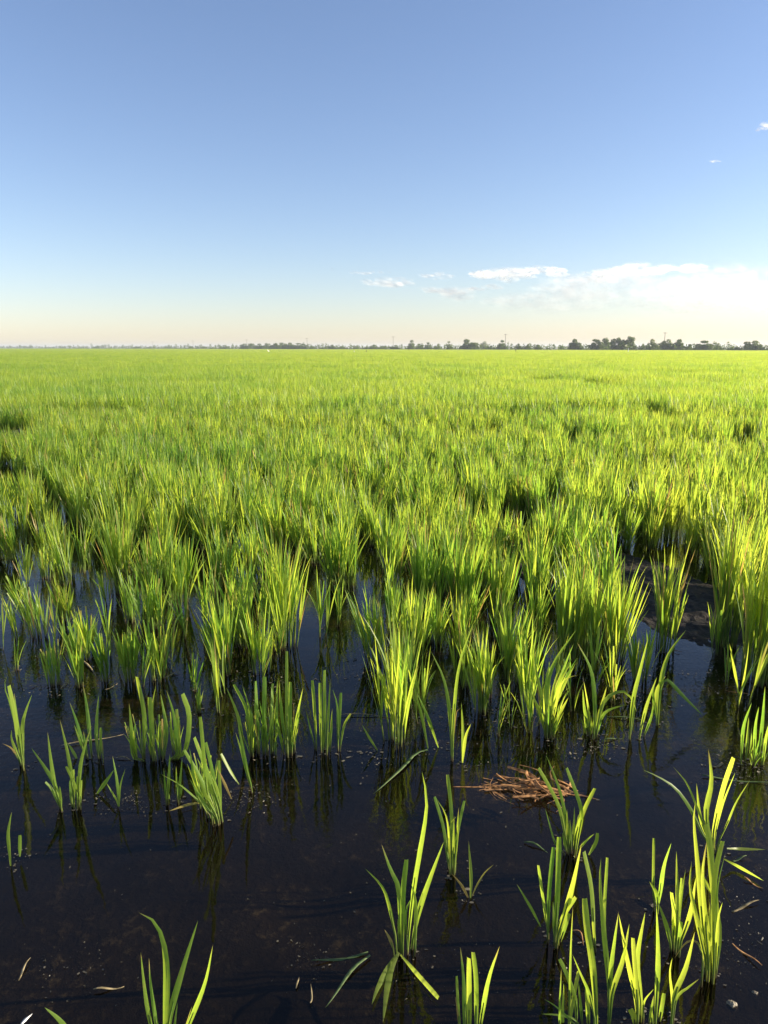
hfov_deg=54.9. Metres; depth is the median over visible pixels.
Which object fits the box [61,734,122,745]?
straw
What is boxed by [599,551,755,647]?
mud bank
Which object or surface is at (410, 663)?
rice clump
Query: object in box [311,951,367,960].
fallen leaf
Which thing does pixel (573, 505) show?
rice clump
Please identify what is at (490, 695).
rice clump
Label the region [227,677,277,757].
rice plant
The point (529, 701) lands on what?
rice clump
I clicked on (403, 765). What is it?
fallen leaf
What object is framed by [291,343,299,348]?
tree
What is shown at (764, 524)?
rice clump
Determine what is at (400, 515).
rice clump
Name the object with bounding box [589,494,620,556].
rice clump
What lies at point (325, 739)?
rice plant
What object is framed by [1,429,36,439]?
mud bank
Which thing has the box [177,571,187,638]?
rice plant
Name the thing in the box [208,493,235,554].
rice clump
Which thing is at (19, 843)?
rice plant
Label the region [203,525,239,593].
rice clump
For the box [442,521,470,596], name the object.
rice clump
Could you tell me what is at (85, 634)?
rice clump
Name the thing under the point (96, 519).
rice clump
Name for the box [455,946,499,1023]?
rice plant
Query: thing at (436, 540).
rice clump
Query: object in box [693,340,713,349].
tree
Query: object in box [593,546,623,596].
rice clump
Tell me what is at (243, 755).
rice plant
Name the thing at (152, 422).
rice field
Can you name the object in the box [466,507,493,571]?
rice clump
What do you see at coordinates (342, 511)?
rice clump
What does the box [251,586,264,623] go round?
rice clump
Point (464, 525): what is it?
rice clump
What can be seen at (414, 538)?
rice clump
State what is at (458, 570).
rice clump
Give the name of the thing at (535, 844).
fallen leaf
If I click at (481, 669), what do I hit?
rice clump
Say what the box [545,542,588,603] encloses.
rice clump
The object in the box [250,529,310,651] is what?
rice clump
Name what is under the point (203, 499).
rice clump
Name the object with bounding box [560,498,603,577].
rice clump
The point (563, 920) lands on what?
rice plant
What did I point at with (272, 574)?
rice clump
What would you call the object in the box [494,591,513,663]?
rice clump
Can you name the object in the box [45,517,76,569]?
rice clump
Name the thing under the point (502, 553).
rice clump
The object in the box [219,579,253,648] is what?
rice clump
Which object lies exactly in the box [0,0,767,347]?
sky
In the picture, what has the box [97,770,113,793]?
rice plant
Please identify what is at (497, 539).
rice clump
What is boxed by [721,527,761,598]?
rice clump
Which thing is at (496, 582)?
rice clump
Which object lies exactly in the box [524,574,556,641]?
rice clump
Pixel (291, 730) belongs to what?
rice plant
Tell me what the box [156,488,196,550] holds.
rice clump
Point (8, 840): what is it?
rice plant
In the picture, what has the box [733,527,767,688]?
rice clump
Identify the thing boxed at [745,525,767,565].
rice clump
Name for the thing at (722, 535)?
rice clump
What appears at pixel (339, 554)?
rice clump
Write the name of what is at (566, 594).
rice clump
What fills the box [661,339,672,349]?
tree
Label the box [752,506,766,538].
rice clump
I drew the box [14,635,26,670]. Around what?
rice clump
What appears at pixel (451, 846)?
rice plant
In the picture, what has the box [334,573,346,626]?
rice clump
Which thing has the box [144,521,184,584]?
rice clump
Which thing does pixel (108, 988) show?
straw
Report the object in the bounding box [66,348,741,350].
earth bank
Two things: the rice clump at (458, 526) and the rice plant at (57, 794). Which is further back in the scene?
the rice clump at (458, 526)
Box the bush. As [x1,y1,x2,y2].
[727,347,741,349]
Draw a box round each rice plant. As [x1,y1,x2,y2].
[4,677,30,770]
[6,812,11,865]
[18,835,21,856]
[32,737,62,812]
[45,1008,65,1023]
[60,722,90,809]
[67,742,76,758]
[70,686,92,759]
[94,696,103,762]
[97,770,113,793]
[107,759,124,805]
[124,677,191,761]
[140,913,212,1023]
[163,717,231,825]
[164,757,169,805]
[176,762,182,805]
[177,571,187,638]
[220,724,252,792]
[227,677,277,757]
[276,651,302,757]
[306,670,350,754]
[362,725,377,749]
[368,773,443,1020]
[414,688,438,748]
[432,622,473,761]
[434,775,464,875]
[452,843,492,897]
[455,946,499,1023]
[461,704,470,762]
[517,837,580,948]
[528,629,576,738]
[538,758,598,858]
[546,898,597,1023]
[578,644,635,739]
[583,851,595,952]
[599,857,628,1023]
[619,915,652,1023]
[629,640,656,740]
[644,750,764,879]
[648,906,665,1023]
[649,838,670,914]
[652,633,700,725]
[658,851,695,957]
[669,933,698,1023]
[675,807,725,987]
[740,690,767,766]
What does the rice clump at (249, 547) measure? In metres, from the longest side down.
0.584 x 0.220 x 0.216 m
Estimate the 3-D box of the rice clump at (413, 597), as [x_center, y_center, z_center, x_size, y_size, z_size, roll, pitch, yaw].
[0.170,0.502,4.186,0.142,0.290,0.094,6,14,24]
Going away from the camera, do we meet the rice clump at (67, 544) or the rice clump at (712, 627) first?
the rice clump at (712, 627)
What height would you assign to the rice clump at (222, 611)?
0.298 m
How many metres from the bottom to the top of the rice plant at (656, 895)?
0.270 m
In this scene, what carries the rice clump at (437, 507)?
on the ground
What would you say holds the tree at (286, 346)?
on the ground
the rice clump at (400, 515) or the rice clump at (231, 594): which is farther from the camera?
the rice clump at (400, 515)
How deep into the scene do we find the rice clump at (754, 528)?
4.85 m
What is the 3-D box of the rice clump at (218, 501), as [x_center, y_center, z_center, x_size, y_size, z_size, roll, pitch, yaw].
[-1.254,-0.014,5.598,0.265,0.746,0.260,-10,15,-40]
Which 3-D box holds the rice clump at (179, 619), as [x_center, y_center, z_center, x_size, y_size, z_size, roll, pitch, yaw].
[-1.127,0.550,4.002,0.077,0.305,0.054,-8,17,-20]
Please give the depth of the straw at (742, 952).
1.87 m
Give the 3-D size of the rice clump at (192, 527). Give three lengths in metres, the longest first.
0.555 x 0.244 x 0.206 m
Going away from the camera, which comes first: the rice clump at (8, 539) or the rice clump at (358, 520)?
the rice clump at (8, 539)
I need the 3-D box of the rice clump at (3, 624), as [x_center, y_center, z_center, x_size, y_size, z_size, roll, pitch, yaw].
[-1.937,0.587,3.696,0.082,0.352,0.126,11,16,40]
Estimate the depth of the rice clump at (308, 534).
5.23 m
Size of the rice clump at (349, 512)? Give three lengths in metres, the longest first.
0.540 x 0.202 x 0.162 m
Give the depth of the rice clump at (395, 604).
3.86 m
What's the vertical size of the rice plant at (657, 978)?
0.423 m
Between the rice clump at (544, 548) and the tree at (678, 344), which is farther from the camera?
the tree at (678, 344)
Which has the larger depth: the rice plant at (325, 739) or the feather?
the rice plant at (325, 739)
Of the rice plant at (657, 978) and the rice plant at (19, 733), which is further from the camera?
the rice plant at (19, 733)
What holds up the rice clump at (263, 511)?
on the ground
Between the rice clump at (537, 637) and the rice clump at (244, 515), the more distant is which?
the rice clump at (244, 515)
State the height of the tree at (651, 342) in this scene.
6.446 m
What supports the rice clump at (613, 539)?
on the ground
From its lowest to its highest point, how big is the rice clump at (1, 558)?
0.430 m
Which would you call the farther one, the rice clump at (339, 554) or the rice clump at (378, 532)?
the rice clump at (378, 532)
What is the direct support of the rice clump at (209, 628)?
on the water
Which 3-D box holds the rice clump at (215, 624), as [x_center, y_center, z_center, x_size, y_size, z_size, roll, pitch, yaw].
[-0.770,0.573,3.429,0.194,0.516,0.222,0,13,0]
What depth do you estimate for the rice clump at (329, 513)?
5.83 m
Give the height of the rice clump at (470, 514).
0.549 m
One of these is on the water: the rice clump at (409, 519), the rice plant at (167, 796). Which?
the rice clump at (409, 519)
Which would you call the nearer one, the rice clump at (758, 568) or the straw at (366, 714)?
the straw at (366, 714)
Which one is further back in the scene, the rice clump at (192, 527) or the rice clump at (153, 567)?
the rice clump at (192, 527)
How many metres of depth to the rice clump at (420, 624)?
3.53 m
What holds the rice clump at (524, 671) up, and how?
on the water
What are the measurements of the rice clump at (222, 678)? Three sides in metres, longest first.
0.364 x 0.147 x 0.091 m
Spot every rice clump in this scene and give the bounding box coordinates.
[0,513,18,561]
[0,517,5,559]
[0,593,8,647]
[0,593,17,638]
[2,575,28,619]
[6,578,26,612]
[12,542,32,586]
[13,581,52,638]
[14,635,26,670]
[16,573,27,604]
[27,508,61,560]
[32,541,55,579]
[40,632,64,686]
[42,526,75,585]
[43,500,66,554]
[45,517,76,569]
[46,578,73,621]
[47,596,79,654]
[50,527,76,568]
[56,614,83,687]
[66,511,100,573]
[67,606,98,660]
[79,504,104,548]
[87,483,139,594]
[87,623,110,681]
[90,615,99,648]
[93,571,111,605]
[95,584,111,655]
[107,491,138,554]
[108,515,140,568]
[111,490,146,549]
[111,621,140,682]
[115,564,139,623]
[120,566,153,637]
[122,494,148,538]
[125,538,162,602]
[129,617,169,681]
[131,529,157,584]
[136,565,171,632]
[141,488,179,560]
[142,630,154,686]
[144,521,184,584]
[150,492,177,545]
[154,498,185,560]
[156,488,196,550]
[156,604,182,655]
[157,618,177,670]
[158,531,186,607]
[166,590,182,628]
[173,529,204,602]
[180,487,209,552]
[181,479,213,543]
[181,480,214,545]
[185,548,214,633]
[187,497,223,561]
[188,652,203,691]
[193,601,212,641]
[195,581,239,676]
[195,684,202,712]
[199,558,220,614]
[200,635,224,695]
[203,491,227,540]
[203,524,243,584]
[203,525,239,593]
[204,471,236,548]
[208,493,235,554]
[210,642,219,712]
[213,481,242,538]
[214,570,253,627]
[214,592,224,631]
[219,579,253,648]
[227,512,258,587]
[230,548,261,603]
[232,478,266,543]
[240,598,273,675]
[242,503,272,577]
[243,492,283,555]
[250,488,283,550]
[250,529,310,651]
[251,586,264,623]
[259,477,287,520]
[261,468,290,539]
[261,548,284,602]
[262,642,271,682]
[265,483,295,550]
[267,619,286,656]
[280,491,300,545]
[280,500,311,559]
[288,466,321,528]
[292,505,326,553]
[298,503,330,565]
[302,537,309,566]
[305,503,373,591]
[307,565,339,636]
[311,477,343,533]
[313,486,337,532]
[315,548,326,572]
[326,489,348,527]
[328,484,357,542]
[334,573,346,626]
[342,490,359,537]
[345,583,384,664]
[350,488,367,536]
[354,495,379,543]
[354,506,362,542]
[361,599,418,748]
[362,491,389,547]
[366,499,396,559]
[373,513,407,574]
[375,535,405,598]
[384,571,410,632]
[386,616,417,693]
[388,513,412,583]
[388,581,399,638]
[393,494,417,533]
[393,598,415,641]
[394,495,419,545]
[394,578,436,668]
[395,500,418,554]
[399,512,421,564]
[402,634,422,710]
[403,508,460,620]
[405,584,420,617]
[409,647,435,723]
[410,511,433,559]
[410,587,453,645]
[418,490,439,527]
[423,491,452,522]
[423,504,455,546]
[423,598,447,652]
[428,515,451,576]
[433,501,459,534]
[434,507,465,552]
[434,516,457,548]
[438,481,466,532]
[439,525,489,613]
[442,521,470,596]
[443,583,472,658]
[445,609,476,689]
[453,493,481,543]
[454,492,480,554]
[455,618,501,715]
[465,538,489,583]
[465,575,490,635]
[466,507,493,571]
[473,637,501,697]
[475,529,500,594]
[479,490,500,540]
[484,518,511,560]
[485,535,524,621]
[487,543,515,597]
[488,529,517,577]
[489,580,520,641]
[490,597,537,684]
[494,507,522,556]
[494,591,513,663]
[495,607,517,638]
[496,510,530,572]
[497,681,510,735]
[499,679,517,729]
[511,677,536,733]
[514,620,556,715]
[518,525,556,567]
[519,529,551,600]
[520,506,538,554]
[522,606,535,647]
[523,534,560,595]
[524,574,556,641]
[525,545,563,611]
[527,500,549,531]
[529,627,542,668]
[531,670,562,725]
[532,483,575,584]
[538,646,575,725]
[544,540,595,662]
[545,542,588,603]
[547,496,572,528]
[552,633,567,679]
[558,514,579,568]
[559,658,582,710]
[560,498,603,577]
[560,523,598,590]
[564,489,584,521]
[569,489,594,530]
[570,500,603,571]
[571,559,599,606]
[572,559,606,661]
[577,493,620,548]
[585,502,619,568]
[587,619,616,686]
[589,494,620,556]
[590,540,618,608]
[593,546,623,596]
[594,641,627,703]
[595,550,650,664]
[595,574,621,636]
[623,501,643,551]
[624,622,663,683]
[646,502,664,549]
[649,534,694,653]
[678,498,702,550]
[683,514,712,555]
[686,486,749,558]
[698,518,729,577]
[707,490,767,647]
[708,595,726,655]
[717,508,761,568]
[720,498,748,533]
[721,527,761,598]
[724,497,767,550]
[724,644,739,687]
[730,640,767,708]
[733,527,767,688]
[737,510,765,569]
[741,532,767,593]
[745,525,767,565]
[750,512,767,577]
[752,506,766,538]
[755,479,767,528]
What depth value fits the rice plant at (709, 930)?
1.76 m
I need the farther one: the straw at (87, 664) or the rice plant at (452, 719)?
the straw at (87, 664)
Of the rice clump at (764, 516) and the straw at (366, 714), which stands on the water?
the straw at (366, 714)
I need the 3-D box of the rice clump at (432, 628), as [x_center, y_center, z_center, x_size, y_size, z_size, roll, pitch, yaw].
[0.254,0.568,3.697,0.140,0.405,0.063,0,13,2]
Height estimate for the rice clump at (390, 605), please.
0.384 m
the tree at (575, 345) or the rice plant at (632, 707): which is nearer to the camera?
the rice plant at (632, 707)
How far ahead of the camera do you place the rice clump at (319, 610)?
3.90 m
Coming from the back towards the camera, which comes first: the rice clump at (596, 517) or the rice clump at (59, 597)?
the rice clump at (596, 517)
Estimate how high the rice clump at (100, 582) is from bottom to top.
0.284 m
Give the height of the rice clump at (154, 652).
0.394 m
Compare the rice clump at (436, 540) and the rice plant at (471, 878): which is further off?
the rice clump at (436, 540)
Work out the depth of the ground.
1583.11 m
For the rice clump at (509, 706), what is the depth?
2.96 m
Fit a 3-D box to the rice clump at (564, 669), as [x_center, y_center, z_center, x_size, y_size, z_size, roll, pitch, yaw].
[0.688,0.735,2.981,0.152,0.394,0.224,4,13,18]
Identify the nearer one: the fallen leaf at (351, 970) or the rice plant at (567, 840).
the fallen leaf at (351, 970)
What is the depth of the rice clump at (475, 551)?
4.65 m
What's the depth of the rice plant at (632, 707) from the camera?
2.88 m
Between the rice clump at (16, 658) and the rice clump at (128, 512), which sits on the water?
the rice clump at (128, 512)
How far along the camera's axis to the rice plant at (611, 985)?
1.65 m
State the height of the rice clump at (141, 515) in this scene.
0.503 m
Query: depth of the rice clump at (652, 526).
5.57 m
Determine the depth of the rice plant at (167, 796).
2.47 m
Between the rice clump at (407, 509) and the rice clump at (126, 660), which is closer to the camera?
the rice clump at (126, 660)
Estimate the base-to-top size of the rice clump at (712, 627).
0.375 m
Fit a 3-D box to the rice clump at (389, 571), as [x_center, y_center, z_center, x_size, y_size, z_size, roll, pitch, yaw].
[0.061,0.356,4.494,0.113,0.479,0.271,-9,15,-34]
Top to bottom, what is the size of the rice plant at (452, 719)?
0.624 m
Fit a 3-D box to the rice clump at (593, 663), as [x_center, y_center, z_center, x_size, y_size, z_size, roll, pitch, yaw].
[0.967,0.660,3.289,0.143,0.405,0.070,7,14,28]
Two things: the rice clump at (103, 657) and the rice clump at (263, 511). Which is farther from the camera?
the rice clump at (263, 511)
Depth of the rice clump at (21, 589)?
4.39 m
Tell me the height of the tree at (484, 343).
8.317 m
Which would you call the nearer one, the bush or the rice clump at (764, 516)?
the rice clump at (764, 516)
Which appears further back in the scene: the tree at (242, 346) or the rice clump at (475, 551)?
the tree at (242, 346)
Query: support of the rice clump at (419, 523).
on the ground
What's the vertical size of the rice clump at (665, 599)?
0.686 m
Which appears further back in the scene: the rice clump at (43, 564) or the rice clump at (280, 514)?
the rice clump at (280, 514)
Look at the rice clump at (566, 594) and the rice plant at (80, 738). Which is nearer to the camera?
the rice plant at (80, 738)
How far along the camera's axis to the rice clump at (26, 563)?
4.73 m
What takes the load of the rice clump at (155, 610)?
on the ground
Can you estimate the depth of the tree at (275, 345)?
678.76 m
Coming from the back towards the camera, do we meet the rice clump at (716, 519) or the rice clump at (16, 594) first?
the rice clump at (716, 519)
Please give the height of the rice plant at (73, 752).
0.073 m
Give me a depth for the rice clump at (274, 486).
5.85 m
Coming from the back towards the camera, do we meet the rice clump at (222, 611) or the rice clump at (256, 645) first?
the rice clump at (222, 611)
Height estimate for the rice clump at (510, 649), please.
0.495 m
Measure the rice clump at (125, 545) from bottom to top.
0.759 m
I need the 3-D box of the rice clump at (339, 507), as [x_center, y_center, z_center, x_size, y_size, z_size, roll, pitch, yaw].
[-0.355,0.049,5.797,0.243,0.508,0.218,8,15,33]
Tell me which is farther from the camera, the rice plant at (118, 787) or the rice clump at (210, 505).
the rice clump at (210, 505)
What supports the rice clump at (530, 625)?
on the ground
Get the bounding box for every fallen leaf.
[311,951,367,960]
[326,954,370,1006]
[376,749,427,791]
[524,841,547,852]
[604,716,640,719]
[703,774,760,782]
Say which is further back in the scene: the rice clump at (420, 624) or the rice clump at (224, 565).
the rice clump at (224, 565)
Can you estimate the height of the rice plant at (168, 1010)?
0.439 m
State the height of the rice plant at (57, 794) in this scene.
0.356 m
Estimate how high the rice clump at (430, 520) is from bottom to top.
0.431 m
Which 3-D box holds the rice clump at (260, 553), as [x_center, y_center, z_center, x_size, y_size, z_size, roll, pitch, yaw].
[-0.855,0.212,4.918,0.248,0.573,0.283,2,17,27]
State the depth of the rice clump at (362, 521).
5.97 m
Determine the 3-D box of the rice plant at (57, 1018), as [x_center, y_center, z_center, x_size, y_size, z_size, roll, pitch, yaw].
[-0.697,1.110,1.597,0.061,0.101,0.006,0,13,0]
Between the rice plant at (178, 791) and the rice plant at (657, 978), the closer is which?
the rice plant at (657, 978)
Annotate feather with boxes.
[21,1014,31,1023]
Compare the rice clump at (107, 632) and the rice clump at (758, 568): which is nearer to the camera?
the rice clump at (107, 632)
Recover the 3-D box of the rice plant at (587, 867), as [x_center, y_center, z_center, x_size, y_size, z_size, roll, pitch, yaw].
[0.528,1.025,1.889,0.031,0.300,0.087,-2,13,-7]
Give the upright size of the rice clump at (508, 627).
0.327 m
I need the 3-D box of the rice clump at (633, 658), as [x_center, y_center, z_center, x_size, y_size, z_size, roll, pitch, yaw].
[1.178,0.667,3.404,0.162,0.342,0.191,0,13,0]
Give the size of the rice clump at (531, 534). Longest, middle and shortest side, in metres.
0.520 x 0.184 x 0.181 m
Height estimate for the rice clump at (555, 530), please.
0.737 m
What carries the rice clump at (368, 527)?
on the water
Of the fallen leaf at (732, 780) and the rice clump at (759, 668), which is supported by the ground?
the rice clump at (759, 668)
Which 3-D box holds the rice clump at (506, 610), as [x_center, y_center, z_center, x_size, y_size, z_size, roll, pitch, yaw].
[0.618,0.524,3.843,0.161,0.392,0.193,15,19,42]
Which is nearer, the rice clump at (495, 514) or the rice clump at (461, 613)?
the rice clump at (461, 613)
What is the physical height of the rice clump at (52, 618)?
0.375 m
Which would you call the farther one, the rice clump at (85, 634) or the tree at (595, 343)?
the tree at (595, 343)
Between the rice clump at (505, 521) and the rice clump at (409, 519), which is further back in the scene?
the rice clump at (409, 519)
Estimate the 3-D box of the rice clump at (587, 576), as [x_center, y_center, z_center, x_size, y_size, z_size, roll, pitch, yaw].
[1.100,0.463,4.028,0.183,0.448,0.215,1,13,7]
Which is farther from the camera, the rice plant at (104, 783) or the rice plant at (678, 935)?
the rice plant at (104, 783)
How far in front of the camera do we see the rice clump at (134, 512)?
5.53 m
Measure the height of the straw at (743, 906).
0.011 m
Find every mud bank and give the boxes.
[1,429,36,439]
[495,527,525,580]
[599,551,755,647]
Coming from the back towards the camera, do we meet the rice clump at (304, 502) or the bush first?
the bush
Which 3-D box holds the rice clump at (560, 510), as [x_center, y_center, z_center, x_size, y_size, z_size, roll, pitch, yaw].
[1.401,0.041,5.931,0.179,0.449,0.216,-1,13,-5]
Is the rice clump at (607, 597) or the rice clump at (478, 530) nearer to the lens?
the rice clump at (607, 597)
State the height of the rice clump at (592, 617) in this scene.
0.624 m
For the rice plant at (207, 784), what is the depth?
2.36 m
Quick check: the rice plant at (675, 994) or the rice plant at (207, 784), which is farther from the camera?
the rice plant at (207, 784)
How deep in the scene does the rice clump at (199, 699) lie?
3.10 m
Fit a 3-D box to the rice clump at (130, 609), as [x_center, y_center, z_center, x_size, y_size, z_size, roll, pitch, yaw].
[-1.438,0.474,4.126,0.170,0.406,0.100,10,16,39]
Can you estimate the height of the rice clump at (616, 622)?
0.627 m
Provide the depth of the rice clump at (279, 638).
3.66 m
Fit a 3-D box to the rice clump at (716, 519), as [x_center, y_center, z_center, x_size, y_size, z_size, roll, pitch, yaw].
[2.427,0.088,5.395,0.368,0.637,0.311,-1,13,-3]
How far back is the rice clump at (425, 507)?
6.05 m
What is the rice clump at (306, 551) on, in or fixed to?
on the water
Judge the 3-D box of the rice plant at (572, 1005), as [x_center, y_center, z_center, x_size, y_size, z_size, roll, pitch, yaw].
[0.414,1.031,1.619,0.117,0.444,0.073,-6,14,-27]
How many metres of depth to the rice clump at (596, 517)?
5.51 m
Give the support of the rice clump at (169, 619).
on the water
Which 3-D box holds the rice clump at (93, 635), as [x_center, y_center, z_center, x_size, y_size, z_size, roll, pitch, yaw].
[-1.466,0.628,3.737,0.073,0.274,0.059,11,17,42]
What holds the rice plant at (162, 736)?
on the ground
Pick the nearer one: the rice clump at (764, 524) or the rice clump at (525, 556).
the rice clump at (525, 556)
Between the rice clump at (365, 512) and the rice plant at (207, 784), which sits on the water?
the rice clump at (365, 512)
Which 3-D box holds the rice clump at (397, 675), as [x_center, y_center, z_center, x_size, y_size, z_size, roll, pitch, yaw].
[0.016,0.639,2.840,0.199,0.641,0.223,-8,15,-32]
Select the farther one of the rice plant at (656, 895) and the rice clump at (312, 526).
the rice clump at (312, 526)
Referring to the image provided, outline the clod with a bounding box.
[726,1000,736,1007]
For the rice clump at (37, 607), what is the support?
on the ground
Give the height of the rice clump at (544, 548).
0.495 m
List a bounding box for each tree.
[239,343,246,348]
[268,343,277,348]
[276,343,286,348]
[283,343,293,348]
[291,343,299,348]
[407,340,414,348]
[459,339,478,348]
[479,341,488,348]
[497,340,506,349]
[568,339,583,349]
[587,339,600,349]
[599,338,611,349]
[610,338,624,349]
[621,336,637,349]
[645,339,660,349]
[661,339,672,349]
[671,339,685,349]
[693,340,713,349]
[743,340,763,349]
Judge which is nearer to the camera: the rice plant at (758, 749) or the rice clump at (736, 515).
the rice plant at (758, 749)
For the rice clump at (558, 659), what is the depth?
3.31 m
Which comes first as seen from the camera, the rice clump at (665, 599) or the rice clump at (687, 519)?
the rice clump at (665, 599)
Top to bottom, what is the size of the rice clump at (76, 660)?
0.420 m
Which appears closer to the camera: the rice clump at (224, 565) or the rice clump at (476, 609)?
the rice clump at (476, 609)
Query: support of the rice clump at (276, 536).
on the ground
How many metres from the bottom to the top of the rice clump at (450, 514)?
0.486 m
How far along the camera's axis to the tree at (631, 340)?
386.72 m
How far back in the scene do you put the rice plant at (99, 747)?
2.76 m
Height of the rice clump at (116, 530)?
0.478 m
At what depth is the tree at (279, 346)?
670.68 m
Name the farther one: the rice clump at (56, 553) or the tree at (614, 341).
the tree at (614, 341)
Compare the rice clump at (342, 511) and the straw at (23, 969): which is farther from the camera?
the rice clump at (342, 511)
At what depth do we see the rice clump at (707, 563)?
4.93 m
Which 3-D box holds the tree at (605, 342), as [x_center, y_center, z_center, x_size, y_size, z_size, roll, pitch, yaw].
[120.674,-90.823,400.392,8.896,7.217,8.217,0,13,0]
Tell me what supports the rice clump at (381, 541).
on the water
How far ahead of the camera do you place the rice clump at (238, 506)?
5.91 m
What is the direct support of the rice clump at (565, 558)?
on the water
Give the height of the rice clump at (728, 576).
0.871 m
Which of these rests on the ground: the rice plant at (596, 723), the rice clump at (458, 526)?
the rice plant at (596, 723)
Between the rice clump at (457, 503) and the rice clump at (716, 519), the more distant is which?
the rice clump at (457, 503)
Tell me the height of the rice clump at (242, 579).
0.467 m
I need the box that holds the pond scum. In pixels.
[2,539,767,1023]
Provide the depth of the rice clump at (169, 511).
5.57 m
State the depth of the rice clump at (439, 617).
3.76 m
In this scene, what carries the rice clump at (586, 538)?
on the ground
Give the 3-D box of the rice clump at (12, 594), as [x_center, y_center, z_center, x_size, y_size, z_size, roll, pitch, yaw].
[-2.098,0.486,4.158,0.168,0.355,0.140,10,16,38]
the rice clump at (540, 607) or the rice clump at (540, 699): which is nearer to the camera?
the rice clump at (540, 699)
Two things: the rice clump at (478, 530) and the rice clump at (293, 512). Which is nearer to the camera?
the rice clump at (478, 530)
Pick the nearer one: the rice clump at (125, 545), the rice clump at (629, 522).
the rice clump at (125, 545)
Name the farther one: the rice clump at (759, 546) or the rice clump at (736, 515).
the rice clump at (736, 515)
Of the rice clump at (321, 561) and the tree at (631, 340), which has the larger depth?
the tree at (631, 340)
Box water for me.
[0,417,767,1023]
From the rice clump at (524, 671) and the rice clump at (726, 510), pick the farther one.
the rice clump at (726, 510)
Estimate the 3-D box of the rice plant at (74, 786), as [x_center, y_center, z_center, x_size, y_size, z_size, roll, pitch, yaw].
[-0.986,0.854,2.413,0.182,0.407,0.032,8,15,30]
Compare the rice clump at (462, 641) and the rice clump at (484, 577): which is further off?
the rice clump at (484, 577)
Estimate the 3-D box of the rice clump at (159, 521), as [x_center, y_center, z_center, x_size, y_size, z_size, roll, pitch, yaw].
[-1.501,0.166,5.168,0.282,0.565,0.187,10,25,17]
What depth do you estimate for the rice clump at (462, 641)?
3.32 m
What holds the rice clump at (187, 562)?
on the ground
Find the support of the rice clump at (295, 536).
on the ground
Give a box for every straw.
[18,957,30,979]
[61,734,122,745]
[84,661,95,675]
[93,986,123,989]
[341,713,408,719]
[732,900,757,911]
[732,943,760,963]
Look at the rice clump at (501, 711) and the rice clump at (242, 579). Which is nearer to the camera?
the rice clump at (501, 711)
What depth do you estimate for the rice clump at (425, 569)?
4.12 m
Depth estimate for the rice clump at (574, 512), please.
5.38 m
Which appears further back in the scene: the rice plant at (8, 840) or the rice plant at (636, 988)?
the rice plant at (8, 840)
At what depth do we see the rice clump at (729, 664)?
3.31 m
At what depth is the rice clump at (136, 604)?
3.90 m
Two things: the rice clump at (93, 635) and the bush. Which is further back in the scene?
the bush
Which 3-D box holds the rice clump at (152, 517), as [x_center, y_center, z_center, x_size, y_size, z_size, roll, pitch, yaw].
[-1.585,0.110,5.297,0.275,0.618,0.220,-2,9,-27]
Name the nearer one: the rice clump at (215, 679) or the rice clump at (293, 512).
the rice clump at (215, 679)
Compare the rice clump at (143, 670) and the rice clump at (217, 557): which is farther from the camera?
the rice clump at (217, 557)
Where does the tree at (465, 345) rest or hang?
on the ground
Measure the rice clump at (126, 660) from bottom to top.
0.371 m
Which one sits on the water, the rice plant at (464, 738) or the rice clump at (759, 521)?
the rice plant at (464, 738)
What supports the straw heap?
on the water
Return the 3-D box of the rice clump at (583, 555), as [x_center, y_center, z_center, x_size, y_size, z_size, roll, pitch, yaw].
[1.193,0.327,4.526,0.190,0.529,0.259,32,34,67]
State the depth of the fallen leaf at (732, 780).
2.63 m
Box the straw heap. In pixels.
[453,765,594,807]
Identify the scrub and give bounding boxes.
[0,341,767,349]
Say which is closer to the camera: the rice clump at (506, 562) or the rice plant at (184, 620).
the rice plant at (184, 620)
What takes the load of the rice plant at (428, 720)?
on the water
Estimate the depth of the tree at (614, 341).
388.27 m
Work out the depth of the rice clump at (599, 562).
4.21 m
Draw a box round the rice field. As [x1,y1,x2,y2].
[0,348,767,554]
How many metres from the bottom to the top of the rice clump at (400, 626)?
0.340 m
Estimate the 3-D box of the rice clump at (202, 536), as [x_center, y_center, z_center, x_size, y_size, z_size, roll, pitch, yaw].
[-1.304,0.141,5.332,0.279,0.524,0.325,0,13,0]
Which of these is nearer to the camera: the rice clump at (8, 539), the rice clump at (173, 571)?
the rice clump at (173, 571)
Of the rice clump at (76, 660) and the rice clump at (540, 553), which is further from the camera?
the rice clump at (540, 553)
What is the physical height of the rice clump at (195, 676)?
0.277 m
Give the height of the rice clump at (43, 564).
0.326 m
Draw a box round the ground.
[72,348,765,349]
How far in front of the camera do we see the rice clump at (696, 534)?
5.43 m
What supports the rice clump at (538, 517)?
on the water
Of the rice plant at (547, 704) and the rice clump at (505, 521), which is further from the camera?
the rice clump at (505, 521)
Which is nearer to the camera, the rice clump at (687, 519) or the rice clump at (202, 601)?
the rice clump at (202, 601)
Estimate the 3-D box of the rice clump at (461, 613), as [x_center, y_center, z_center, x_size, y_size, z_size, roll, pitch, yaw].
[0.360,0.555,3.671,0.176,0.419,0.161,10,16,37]
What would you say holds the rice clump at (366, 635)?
on the ground
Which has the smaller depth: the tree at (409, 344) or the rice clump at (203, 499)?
the rice clump at (203, 499)
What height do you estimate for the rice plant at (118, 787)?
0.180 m
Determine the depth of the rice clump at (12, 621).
3.90 m

